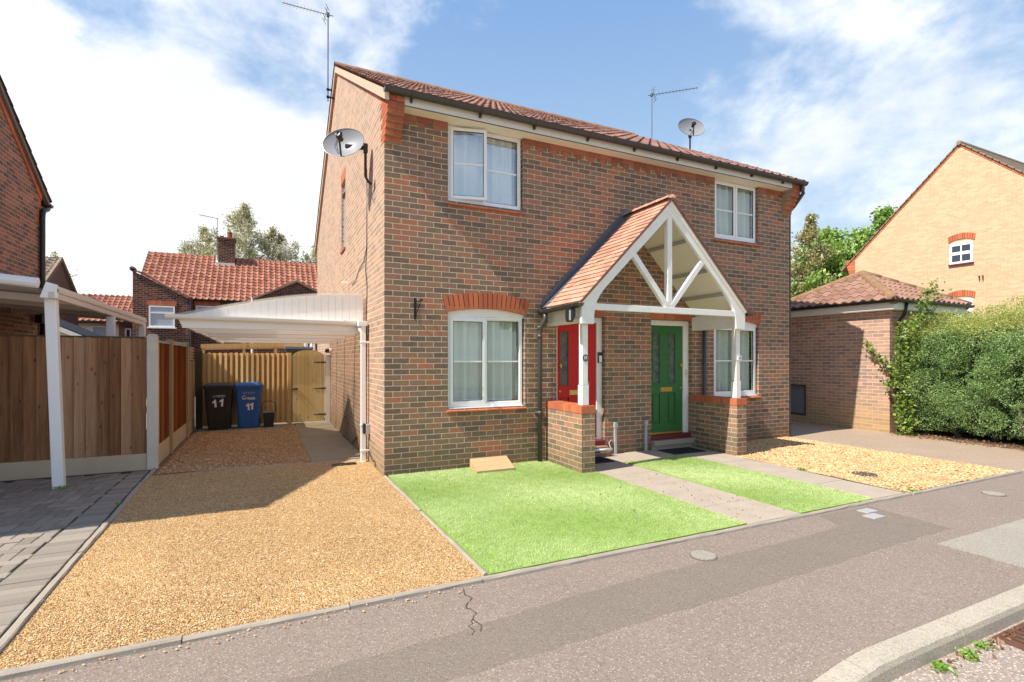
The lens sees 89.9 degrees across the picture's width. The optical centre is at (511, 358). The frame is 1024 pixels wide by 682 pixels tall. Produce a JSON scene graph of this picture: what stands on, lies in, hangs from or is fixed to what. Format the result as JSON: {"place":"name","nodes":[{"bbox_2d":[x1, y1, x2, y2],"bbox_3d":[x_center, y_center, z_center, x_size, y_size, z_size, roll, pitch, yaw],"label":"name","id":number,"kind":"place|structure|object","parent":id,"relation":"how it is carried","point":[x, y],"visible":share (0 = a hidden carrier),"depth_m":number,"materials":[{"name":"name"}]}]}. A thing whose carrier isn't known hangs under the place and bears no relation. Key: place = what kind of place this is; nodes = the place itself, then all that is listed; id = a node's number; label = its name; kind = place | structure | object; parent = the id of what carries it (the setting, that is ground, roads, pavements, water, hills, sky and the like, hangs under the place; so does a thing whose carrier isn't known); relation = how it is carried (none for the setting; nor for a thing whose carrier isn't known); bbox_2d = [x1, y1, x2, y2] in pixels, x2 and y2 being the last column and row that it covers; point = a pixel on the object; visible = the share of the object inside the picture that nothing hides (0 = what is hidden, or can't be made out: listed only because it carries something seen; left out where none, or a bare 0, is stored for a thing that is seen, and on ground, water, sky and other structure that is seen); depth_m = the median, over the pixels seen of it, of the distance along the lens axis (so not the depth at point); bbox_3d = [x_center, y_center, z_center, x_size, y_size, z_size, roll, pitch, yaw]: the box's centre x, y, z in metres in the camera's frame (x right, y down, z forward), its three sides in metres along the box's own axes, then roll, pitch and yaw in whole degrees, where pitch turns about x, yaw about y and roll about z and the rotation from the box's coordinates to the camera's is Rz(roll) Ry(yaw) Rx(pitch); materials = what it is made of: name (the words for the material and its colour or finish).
{"place":"outdoors","nodes":[
{"label":"outdoors","id":0,"kind":"place"},
{"bbox_2d":[46,257,77,325],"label":"brown house","id":1,"kind":"structure","parent":0,"point":[57,273],"depth_m":20.69,"materials":[{"name":"brick"}]},
{"bbox_2d":[0,470,150,638],"bbox_3d":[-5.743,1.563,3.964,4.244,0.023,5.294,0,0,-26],"label":"block paving","id":2,"kind":"structure","parent":0,"point":[34,513],"depth_m":4.83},
{"bbox_2d":[49,483,76,489],"bbox_3d":[-5.370,1.538,6.150,0.254,0.061,0.256,0,0,-26],"label":"weed","id":3,"kind":"object","parent":2,"relation":"on","point":[67,486],"visible":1,"depth_m":6.12,"materials":[{"name":"green plant"}]},
{"bbox_2d":[0,459,482,669],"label":"gravel driveway","id":4,"kind":"structure","parent":0,"point":[405,512],"depth_m":3.98,"materials":[{"name":"beige gravel"}]},
{"bbox_2d":[331,462,356,466],"bbox_3d":[-2.478,1.567,7.566,0.350,0.036,0.160,0,0,-26],"label":"drain grate","id":5,"kind":"object","parent":4,"relation":"on","point":[342,464],"visible":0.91,"depth_m":7.55,"materials":[{"name":"black plastic"}]},
{"bbox_2d":[196,422,359,461],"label":"side path","id":6,"kind":"structure","parent":0,"point":[324,441],"depth_m":9.74,"materials":[{"name":"grey concrete"}]},
{"bbox_2d":[203,382,233,429],"bbox_3d":[-6.448,1.046,11.299,0.580,1.034,0.657,0,0,-26],"label":"wheelie bin","id":7,"kind":"object","parent":6,"relation":"on","point":[218,398],"visible":1,"depth_m":11.08,"materials":[{"name":"black plastic"}]},
{"bbox_2d":[234,382,262,427],"bbox_3d":[-5.950,1.046,11.603,0.580,1.034,0.657,0,0,-26],"label":"wheelie bin","id":8,"kind":"object","parent":6,"relation":"on","point":[248,399],"visible":1,"depth_m":11.38,"materials":[{"name":"blue plastic"}]},
{"bbox_2d":[262,401,275,426],"bbox_3d":[-5.551,1.253,11.706,0.296,0.592,0.250,0,0,-26],"label":"food caddy","id":9,"kind":"object","parent":6,"relation":"on","point":[268,417],"visible":1,"depth_m":11.62,"materials":[{"name":"black plastic"}]},
{"bbox_2d":[0,398,997,638],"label":"ground","id":10,"kind":"structure","parent":0,"point":[175,450],"depth_m":8.58,"materials":[{"name":"soil"}]},
{"bbox_2d":[0,75,53,334],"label":"brick house","id":11,"kind":"structure","parent":10,"relation":"on","point":[26,206],"depth_m":9.16,"materials":[{"name":"brick"}]},
{"bbox_2d":[35,314,44,323],"bbox_3d":[-9.032,-0.755,9.807,0.160,0.160,0.279,0,0,-26],"label":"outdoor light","id":12,"kind":"object","parent":11,"relation":"attached to","point":[39,318],"visible":0.97,"depth_m":9.70,"materials":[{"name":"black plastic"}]},
{"bbox_2d":[46,251,90,297],"bbox_3d":[-23.369,-2.007,25.983,3.339,7.147,3.174,0,0,14],"label":"bare tree","id":13,"kind":"object","parent":10,"relation":"on","point":[55,255],"visible":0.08,"depth_m":26.28,"materials":[{"name":"brown plant"}]},
{"bbox_2d":[0,273,146,488],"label":"carport","id":14,"kind":"object","parent":10,"relation":"on","point":[52,302],"visible":0.85,"depth_m":6.17,"materials":[{"name":"white plastic"}]},
{"bbox_2d":[0,468,156,652],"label":"drive edging","id":15,"kind":"object","parent":10,"relation":"on","point":[9,635],"visible":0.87,"depth_m":3.63,"materials":[{"name":"concrete"}]},
{"bbox_2d":[0,334,158,480],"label":"garden fence","id":16,"kind":"object","parent":10,"relation":"on","point":[104,394],"visible":0.98,"depth_m":6.92,"materials":[{"name":"wood"}]},
{"bbox_2d":[59,319,101,335],"bbox_3d":[-12.853,0.135,15.001,1.550,2.860,2.550,0,0,-26],"label":"conservatory","id":17,"kind":"object","parent":10,"relation":"on","point":[68,328],"visible":0.09,"depth_m":14.55,"materials":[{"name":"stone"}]},
{"bbox_2d":[78,293,132,335],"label":"cottage","id":18,"kind":"structure","parent":10,"relation":"on","point":[123,328],"depth_m":25.97,"materials":[{"name":"tile"}]},
{"bbox_2d":[92,326,105,335],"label":"window","id":19,"kind":"structure","parent":18,"relation":"in","point":[101,330],"depth_m":25.49,"materials":[{"name":"white plastic"}]},
{"bbox_2d":[125,328,130,335],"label":"window","id":20,"kind":"structure","parent":18,"relation":"in","point":[127,330],"depth_m":25.97,"materials":[{"name":"white plastic"}]},
{"bbox_2d":[159,339,188,463],"bbox_3d":[-5.805,0.615,8.785,0.100,1.900,3.210,0,0,-26],"label":"garden fence","id":21,"kind":"object","parent":10,"relation":"on","point":[173,395],"visible":0.86,"depth_m":8.44,"materials":[{"name":"brown wood"}]},
{"bbox_2d":[189,347,194,434],"bbox_3d":[-6.788,0.661,10.815,0.059,1.808,1.282,0,0,-26],"label":"fence panel","id":22,"kind":"object","parent":10,"relation":"on","point":[191,395],"visible":0.64,"depth_m":10.89,"materials":[{"name":"brown wood"}]},
{"bbox_2d":[177,224,220,255],"bbox_3d":[-19.660,-3.550,33.074,5.222,10.234,4.642,0,0,18],"label":"birch tree","id":23,"kind":"object","parent":10,"relation":"on","point":[204,234],"visible":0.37,"depth_m":32.05,"materials":[{"name":"green plant"}]},
{"bbox_2d":[129,232,316,397],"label":"brick cottage","id":24,"kind":"structure","parent":10,"relation":"on","point":[164,283],"depth_m":22.89,"materials":[{"name":"tile"}]},
{"bbox_2d":[147,300,176,328],"bbox_3d":[-14.154,-1.788,20.742,1.000,1.127,0.110,0,0,-26],"label":"window","id":25,"kind":"structure","parent":24,"relation":"in","point":[157,319],"depth_m":20.73,"materials":[{"name":"white plastic"}]},
{"bbox_2d":[194,301,219,311],"bbox_3d":[-13.241,-1.899,22.288,0.980,1.227,0.110,0,0,-26],"label":"window","id":26,"kind":"structure","parent":24,"relation":"in","point":[210,304],"depth_m":22.28,"materials":[{"name":"white plastic"}]},
{"bbox_2d":[199,214,217,259],"bbox_3d":[-14.514,-5.600,24.553,0.809,2.530,0.060,0,0,-32],"label":"tv aerial","id":27,"kind":"object","parent":24,"relation":"attached to","point":[212,217],"visible":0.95,"depth_m":24.74,"materials":[{"name":"metal"}]},
{"bbox_2d":[153,427,310,474],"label":"brown stone chippings","id":28,"kind":"object","parent":10,"relation":"on","point":[229,457],"visible":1,"depth_m":8.77,"materials":[{"name":"brown gravel"}]},
{"bbox_2d":[195,351,291,428],"bbox_3d":[-6.154,0.695,11.838,1.965,1.740,0.100,0,0,-26],"label":"garden fence","id":29,"kind":"object","parent":10,"relation":"on","point":[272,372],"visible":0.7,"depth_m":11.87,"materials":[{"name":"brown wood"}]},
{"bbox_2d":[201,201,293,260],"bbox_3d":[-17.640,-4.478,34.205,6.025,12.090,6.637,0,0,-26],"label":"birch tree","id":30,"kind":"object","parent":10,"relation":"on","point":[246,221],"visible":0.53,"depth_m":33.50,"materials":[{"name":"green plant"}]},
{"bbox_2d":[201,343,303,352],"bbox_3d":[-6.329,0.555,12.602,2.253,2.020,0.160,0,0,-26],"label":"timber pergola","id":31,"kind":"object","parent":10,"relation":"on","point":[244,346],"visible":0.57,"depth_m":12.50,"materials":[{"name":"wood"}]},
{"bbox_2d":[157,459,358,474],"bbox_3d":[-3.545,1.581,7.470,2.719,0.068,0.083,0,0,-23],"label":"threshold edging","id":32,"kind":"object","parent":10,"relation":"on","point":[259,466],"visible":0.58,"depth_m":7.41,"materials":[{"name":"concrete"}]},
{"bbox_2d":[237,221,309,262],"bbox_3d":[-16.305,-3.879,34.776,6.101,10.892,4.853,0,0,29],"label":"birch tree","id":33,"kind":"object","parent":10,"relation":"on","point":[288,255],"visible":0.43,"depth_m":35.05,"materials":[{"name":"green plant"}]},
{"bbox_2d":[277,244,316,263],"bbox_3d":[-13.563,-3.211,35.702,4.711,9.556,6.010,0,0,20],"label":"birch tree","id":34,"kind":"object","parent":10,"relation":"on","point":[307,259],"visible":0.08,"depth_m":35.12,"materials":[{"name":"green plant"}]},
{"bbox_2d":[284,346,312,421],"bbox_3d":[-5.416,0.625,13.023,0.660,1.880,0.600,0,0,-26],"label":"frame","id":35,"kind":"object","parent":10,"relation":"on","point":[291,349],"visible":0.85,"depth_m":12.70,"materials":[{"name":"wood"}]},
{"bbox_2d":[304,343,315,350],"bbox_3d":[-5.315,0.514,13.480,0.364,2.102,0.266,0,0,-26],"label":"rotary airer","id":36,"kind":"object","parent":10,"relation":"on","point":[310,345],"visible":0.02,"depth_m":13.45,"materials":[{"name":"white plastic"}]},
{"bbox_2d":[384,475,487,575],"bbox_3d":[-0.931,1.575,5.233,0.046,0.079,3.439,0,0,-26],"label":"lawn edging","id":37,"kind":"object","parent":10,"relation":"on","point":[480,569],"visible":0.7,"depth_m":4.48,"materials":[{"name":"concrete"}]},
{"bbox_2d":[0,469,1023,680],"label":"front edging","id":38,"kind":"object","parent":10,"relation":"on","point":[38,668],"visible":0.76,"depth_m":3.31,"materials":[{"name":"concrete"}]},
{"bbox_2d":[314,61,808,476],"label":"brick house","id":39,"kind":"structure","parent":10,"relation":"on","point":[498,237],"depth_m":7.86,"materials":[{"name":"brick"}]},
{"bbox_2d":[165,295,368,461],"bbox_3d":[-4.467,0.272,9.558,2.620,2.587,5.230,0,0,-26],"label":"carport canopy","id":40,"kind":"object","parent":39,"relation":"attached to","point":[320,319],"visible":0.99,"depth_m":7.73,"materials":[{"name":"white plastic"}]},
{"bbox_2d":[282,1,334,101],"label":"tv aerial","id":41,"kind":"object","parent":39,"relation":"attached to","point":[327,88],"visible":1,"depth_m":11.60,"materials":[{"name":"metal"}]},
{"bbox_2d":[291,350,329,422],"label":"garden gate","id":42,"kind":"structure","parent":39,"relation":"attached to","point":[306,388],"depth_m":12.33,"materials":[{"name":"brown wood"}]},
{"bbox_2d":[344,186,344,246],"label":"window","id":43,"kind":"structure","parent":39,"relation":"in","point":[344,186],"depth_m":10.65,"materials":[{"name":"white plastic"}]},
{"bbox_2d":[322,128,371,184],"bbox_3d":[-2.345,-2.978,7.387,0.681,0.818,0.569,0,0,-26],"label":"satellite dish","id":44,"kind":"object","parent":39,"relation":"attached to","point":[343,142],"visible":1,"depth_m":7.51,"materials":[{"name":"metal"}]},
{"bbox_2d":[363,423,369,433],"bbox_3d":[-2.205,1.055,7.747,0.099,0.160,0.130,0,0,-26],"label":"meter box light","id":45,"kind":"object","parent":39,"relation":"attached to","point":[366,428],"visible":1,"depth_m":7.69,"materials":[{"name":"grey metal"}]},
{"bbox_2d":[414,297,422,318],"bbox_3d":[-1.250,-0.682,6.859,0.031,0.295,0.260,0,0,-31],"label":"hanging basket bracket","id":46,"kind":"object","parent":39,"relation":"attached to","point":[415,301],"visible":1,"depth_m":6.96,"materials":[{"name":"black metal"}]},
{"bbox_2d":[448,125,521,210],"bbox_3d":[-0.395,-2.745,7.494,1.149,1.110,0.315,0,0,-26],"label":"window","id":47,"kind":"structure","parent":39,"relation":"in","point":[480,169],"depth_m":7.55,"materials":[{"name":"white plastic"}]},
{"bbox_2d":[448,316,522,408],"bbox_3d":[-0.403,0.058,7.540,1.174,1.335,0.221,0,0,-26],"label":"window","id":48,"kind":"structure","parent":39,"relation":"in","point":[482,361],"depth_m":7.55,"materials":[{"name":"white plastic"}]},
{"bbox_2d":[565,308,575,321],"bbox_3d":[0.781,-0.616,6.927,0.210,0.241,0.114,0,0,-44],"label":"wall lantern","id":49,"kind":"object","parent":39,"relation":"attached to","point":[570,314],"visible":0.91,"depth_m":6.87,"materials":[{"name":"plastic"}]},
{"bbox_2d":[557,323,595,436],"bbox_3d":[1.037,0.352,8.202,0.734,1.855,0.097,0,0,-26],"label":"door","id":50,"kind":"structure","parent":39,"relation":"in","point":[567,335],"depth_m":8.17,"materials":[{"name":"red paint"}]},
{"bbox_2d":[582,354,588,361],"bbox_3d":[1.008,-0.010,7.028,0.100,0.100,0.010,0,0,-26],"label":"house number","id":51,"kind":"object","parent":39,"relation":"attached to","point":[585,357],"visible":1,"depth_m":7.02,"materials":[{"name":"silver metal"}]},
{"bbox_2d":[651,325,682,432],"bbox_3d":[2.715,0.352,9.005,0.734,1.855,0.097,0,0,-26],"label":"door","id":52,"kind":"structure","parent":39,"relation":"in","point":[666,341],"depth_m":9.01,"materials":[{"name":"green paint"}]},
{"bbox_2d":[648,86,697,138],"bbox_3d":[4.449,-6.528,14.415,1.649,2.386,0.240,0,0,-10],"label":"tv aerial","id":53,"kind":"object","parent":39,"relation":"attached to","point":[652,94],"visible":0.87,"depth_m":14.33,"materials":[{"name":"metal"}]},
{"bbox_2d":[678,118,704,148],"bbox_3d":[4.559,-5.310,12.843,0.676,1.584,0.470,0,0,-26],"label":"satellite dish","id":54,"kind":"object","parent":39,"relation":"attached to","point":[690,127],"visible":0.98,"depth_m":12.99,"materials":[{"name":"metal"}]},
{"bbox_2d":[714,327,755,396],"bbox_3d":[4.163,0.058,9.732,1.144,1.335,0.234,0,0,-26],"label":"window","id":55,"kind":"structure","parent":39,"relation":"in","point":[722,337],"depth_m":9.79,"materials":[{"name":"white plastic"}]},
{"bbox_2d":[715,180,754,242],"bbox_3d":[4.172,-2.745,9.730,1.119,1.110,0.224,0,0,-26],"label":"window","id":56,"kind":"structure","parent":39,"relation":"in","point":[732,204],"depth_m":9.72,"materials":[{"name":"white plastic"}]},
{"bbox_2d":[388,459,746,574],"bbox_3d":[0.286,1.563,5.821,2.630,0.024,3.445,0,0,-26],"label":"lawn backing","id":57,"kind":"object","parent":10,"relation":"on","point":[438,523],"visible":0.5,"depth_m":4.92,"materials":[{"name":"green plant"}]},
{"bbox_2d":[470,455,514,473],"bbox_3d":[-0.279,1.492,7.222,0.620,0.145,0.394,0,0,-26],"label":"wooden board","id":58,"kind":"object","parent":57,"relation":"on","point":[489,464],"visible":0.94,"depth_m":7.18,"materials":[{"name":"beige wood"}]},
{"bbox_2d":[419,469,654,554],"bbox_3d":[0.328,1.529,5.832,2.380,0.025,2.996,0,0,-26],"label":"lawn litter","id":59,"kind":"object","parent":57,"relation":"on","point":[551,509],"visible":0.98,"depth_m":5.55,"materials":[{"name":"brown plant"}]},
{"bbox_2d":[625,456,872,513],"bbox_3d":[2.854,1.563,6.698,1.220,0.024,2.810,0,0,-26],"label":"lawn strip backing","id":60,"kind":"object","parent":10,"relation":"on","point":[783,504],"visible":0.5,"depth_m":6.13,"materials":[{"name":"green plant"}]},
{"bbox_2d":[626,455,870,511],"bbox_3d":[2.854,1.542,6.698,1.250,0.022,2.826,0,0,-26],"label":"lawn strip","id":61,"kind":"object","parent":60,"relation":"on","point":[745,474],"visible":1,"depth_m":6.36,"materials":[{"name":"green plant"}]},
{"bbox_2d":[791,212,842,295],"bbox_3d":[20.282,-4.263,35.508,5.340,11.658,5.943,0,0,-26],"label":"bronze tree","id":62,"kind":"object","parent":10,"relation":"on","point":[809,233],"visible":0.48,"depth_m":34.86,"materials":[{"name":"green plant"}]},
{"bbox_2d":[791,225,862,297],"bbox_3d":[22.962,-4.083,37.065,10.606,11.300,8.691,0,0,-26],"label":"maple tree","id":63,"kind":"object","parent":10,"relation":"on","point":[841,244],"visible":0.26,"depth_m":35.50,"materials":[{"name":"green plant"}]},
{"bbox_2d":[692,437,1014,492],"bbox_3d":[5.030,1.557,8.093,2.650,0.020,3.450,0,0,-26],"label":"pale gravel bed","id":64,"kind":"object","parent":10,"relation":"on","point":[867,464],"visible":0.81,"depth_m":7.48,"materials":[{"name":"beige gravel"}]},
{"bbox_2d":[852,471,877,476],"bbox_3d":[4.734,1.553,6.893,0.319,0.020,0.319,0,0,-26],"label":"manhole cover","id":65,"kind":"object","parent":64,"relation":"on","point":[861,473],"visible":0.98,"depth_m":6.88,"materials":[{"name":"grey metal"}]},
{"bbox_2d":[847,201,897,259],"bbox_3d":[26.384,-4.809,35.962,7.402,12.751,8.489,0,0,-38],"label":"maple tree","id":66,"kind":"object","parent":10,"relation":"on","point":[881,218],"visible":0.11,"depth_m":36.12,"materials":[{"name":"green plant"}]},
{"bbox_2d":[791,270,974,432],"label":"brick garage","id":67,"kind":"structure","parent":10,"relation":"on","point":[838,373],"depth_m":11.62,"materials":[{"name":"brick"}]},
{"bbox_2d":[791,386,804,413],"bbox_3d":[7.056,1.007,12.704,0.015,0.666,0.480,0,0,-26],"label":"louvre door","id":68,"kind":"structure","parent":67,"relation":"in","point":[793,388],"depth_m":12.67,"materials":[{"name":"grey metal"}]},
{"bbox_2d":[789,422,1023,470],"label":"neighbour drive","id":69,"kind":"structure","parent":10,"relation":"on","point":[997,457],"depth_m":9.25,"materials":[{"name":"concrete"}]},
{"bbox_2d":[887,432,1023,450],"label":"leaf litter","id":70,"kind":"object","parent":69,"relation":"on","point":[971,440],"visible":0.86,"depth_m":9.63,"materials":[{"name":"brown plant"}]},
{"bbox_2d":[911,429,1023,448],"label":"hedge bed","id":71,"kind":"object","parent":10,"relation":"on","point":[1003,439],"visible":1,"depth_m":10.18,"materials":[{"name":"soil"}]},
{"bbox_2d":[859,278,952,435],"bbox_3d":[8.023,0.055,10.523,1.523,3.353,0.681,0,0,34],"label":"climbing shrub","id":72,"kind":"object","parent":71,"relation":"on","point":[905,418],"visible":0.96,"depth_m":10.42,"materials":[{"name":"green plant"}]},
{"bbox_2d":[892,295,1023,441],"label":"hedge","id":73,"kind":"object","parent":71,"relation":"on","point":[972,376],"visible":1,"depth_m":9.63,"materials":[{"name":"green plant"}]},
{"bbox_2d":[0,473,1023,681],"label":"pavement","id":74,"kind":"structure","parent":0,"point":[811,626],"depth_m":3.07,"materials":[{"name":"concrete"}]},
{"bbox_2d":[41,585,472,679],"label":"stray chippings","id":75,"kind":"object","parent":74,"relation":"on","point":[237,633],"visible":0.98,"depth_m":2.89,"materials":[{"name":"beige gravel"}]},
{"bbox_2d":[463,589,481,634],"bbox_3d":[-0.266,1.560,3.199,0.085,0.001,0.606,0,0,-14],"label":"pavement crack","id":76,"kind":"object","parent":74,"relation":"on","point":[473,615],"visible":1,"depth_m":3.07,"materials":[{"name":"grey asphalt"}]},
{"bbox_2d":[275,506,950,681],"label":"asphalt patch","id":77,"kind":"object","parent":74,"relation":"on","point":[531,632],"visible":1,"depth_m":3.26,"materials":[{"name":"grey asphalt"}]},
{"bbox_2d":[857,508,885,518],"bbox_3d":[3.615,1.559,5.166,0.310,0.012,0.250,0,0,-26],"label":"service cover","id":78,"kind":"object","parent":77,"relation":"on","point":[872,515],"visible":1,"depth_m":5.12,"materials":[{"name":"grey metal"}]},
{"bbox_2d":[689,550,717,561],"bbox_3d":[1.516,1.562,4.062,0.209,0.020,0.209,0,0,-26],"label":"water cover","id":79,"kind":"object","parent":74,"relation":"on","point":[702,555],"visible":1,"depth_m":4.05,"materials":[{"name":"grey metal"}]},
{"bbox_2d":[937,519,1023,567],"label":"pavement patch","id":80,"kind":"object","parent":74,"relation":"on","point":[1004,543],"visible":1,"depth_m":4.32,"materials":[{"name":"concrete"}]},
{"bbox_2d":[981,491,1006,496],"bbox_3d":[5.562,1.562,5.926,0.219,0.020,0.219,0,0,-26],"label":"water cover","id":81,"kind":"object","parent":74,"relation":"on","point":[993,493],"visible":1,"depth_m":5.91,"materials":[{"name":"grey metal"}]},
{"bbox_2d":[595,447,799,523],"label":"front path","id":82,"kind":"structure","parent":0,"point":[620,468],"depth_m":6.10,"materials":[{"name":"beige concrete"}]},
{"bbox_2d":[595,457,614,463],"bbox_3d":[1.177,1.543,7.758,0.650,0.016,0.390,0,0,-26],"label":"doormat","id":83,"kind":"object","parent":82,"relation":"on","point":[598,460],"visible":0.32,"depth_m":7.75,"materials":[{"name":"rubber"}]},
{"bbox_2d":[658,447,705,454],"bbox_3d":[2.861,1.543,8.619,0.690,0.016,0.410,0,0,-26],"label":"doormat","id":84,"kind":"object","parent":82,"relation":"on","point":[683,450],"visible":1,"depth_m":8.58,"materials":[{"name":"rubber"}]},
{"bbox_2d":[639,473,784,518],"bbox_3d":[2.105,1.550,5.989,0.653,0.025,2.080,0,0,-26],"label":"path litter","id":85,"kind":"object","parent":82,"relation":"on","point":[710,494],"visible":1,"depth_m":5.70,"materials":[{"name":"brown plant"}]},
{"bbox_2d":[687,452,902,498],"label":"path","id":86,"kind":"structure","parent":0,"point":[873,492],"depth_m":6.81,"materials":[{"name":"beige concrete"}]},
{"bbox_2d":[841,140,1023,322],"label":"yellow brick house","id":87,"kind":"structure","parent":0,"point":[955,221],"depth_m":18.66,"materials":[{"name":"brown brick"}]},
{"bbox_2d":[948,232,975,265],"bbox_3d":[16.335,-3.995,18.651,0.100,1.160,0.825,0,0,-26],"label":"window","id":88,"kind":"structure","parent":87,"relation":"in","point":[961,253],"depth_m":18.64,"materials":[{"name":"white plastic"}]},
{"bbox_2d":[948,290,975,317],"bbox_3d":[16.353,-1.940,18.659,0.060,1.110,0.825,0,0,-26],"label":"window","id":89,"kind":"structure","parent":87,"relation":"in","point":[960,292],"depth_m":18.53,"materials":[{"name":"white plastic"}]},
{"bbox_2d":[891,620,1023,681],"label":"road","id":90,"kind":"structure","parent":0,"point":[1007,665],"depth_m":2.77,"materials":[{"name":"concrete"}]},
{"bbox_2d":[811,584,1023,681],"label":"kerb","id":91,"kind":"structure","parent":90,"relation":"on","point":[898,656],"depth_m":2.88,"materials":[{"name":"concrete"}]},
{"bbox_2d":[929,660,956,675],"bbox_3d":[2.303,1.652,2.756,0.111,0.054,0.141,0,0,21],"label":"weed","id":92,"kind":"object","parent":90,"relation":"on","point":[942,666],"visible":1,"depth_m":2.74,"materials":[{"name":"green plant"}]},
{"bbox_2d":[954,644,978,661],"bbox_3d":[2.543,1.637,2.862,0.111,0.075,0.103,0,0,20],"label":"weed","id":93,"kind":"object","parent":90,"relation":"on","point":[967,653],"visible":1,"depth_m":2.85,"materials":[{"name":"green plant"}]},
{"bbox_2d":[939,626,1023,667],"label":"gutter litter","id":94,"kind":"object","parent":90,"relation":"on","point":[992,642],"visible":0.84,"depth_m":2.96,"materials":[{"name":"brown plant"}]},
{"bbox_2d":[972,639,993,651],"bbox_3d":[2.704,1.648,2.948,0.087,0.060,0.087,0,0,-26],"label":"weed","id":95,"kind":"object","parent":90,"relation":"on","point":[983,645],"visible":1,"depth_m":2.95,"materials":[{"name":"green plant"}]},
{"bbox_2d":[992,622,1023,650],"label":"road gully","id":96,"kind":"object","parent":90,"relation":"on","point":[1018,642],"visible":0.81,"depth_m":3.06,"materials":[{"name":"metal"}]}
]}

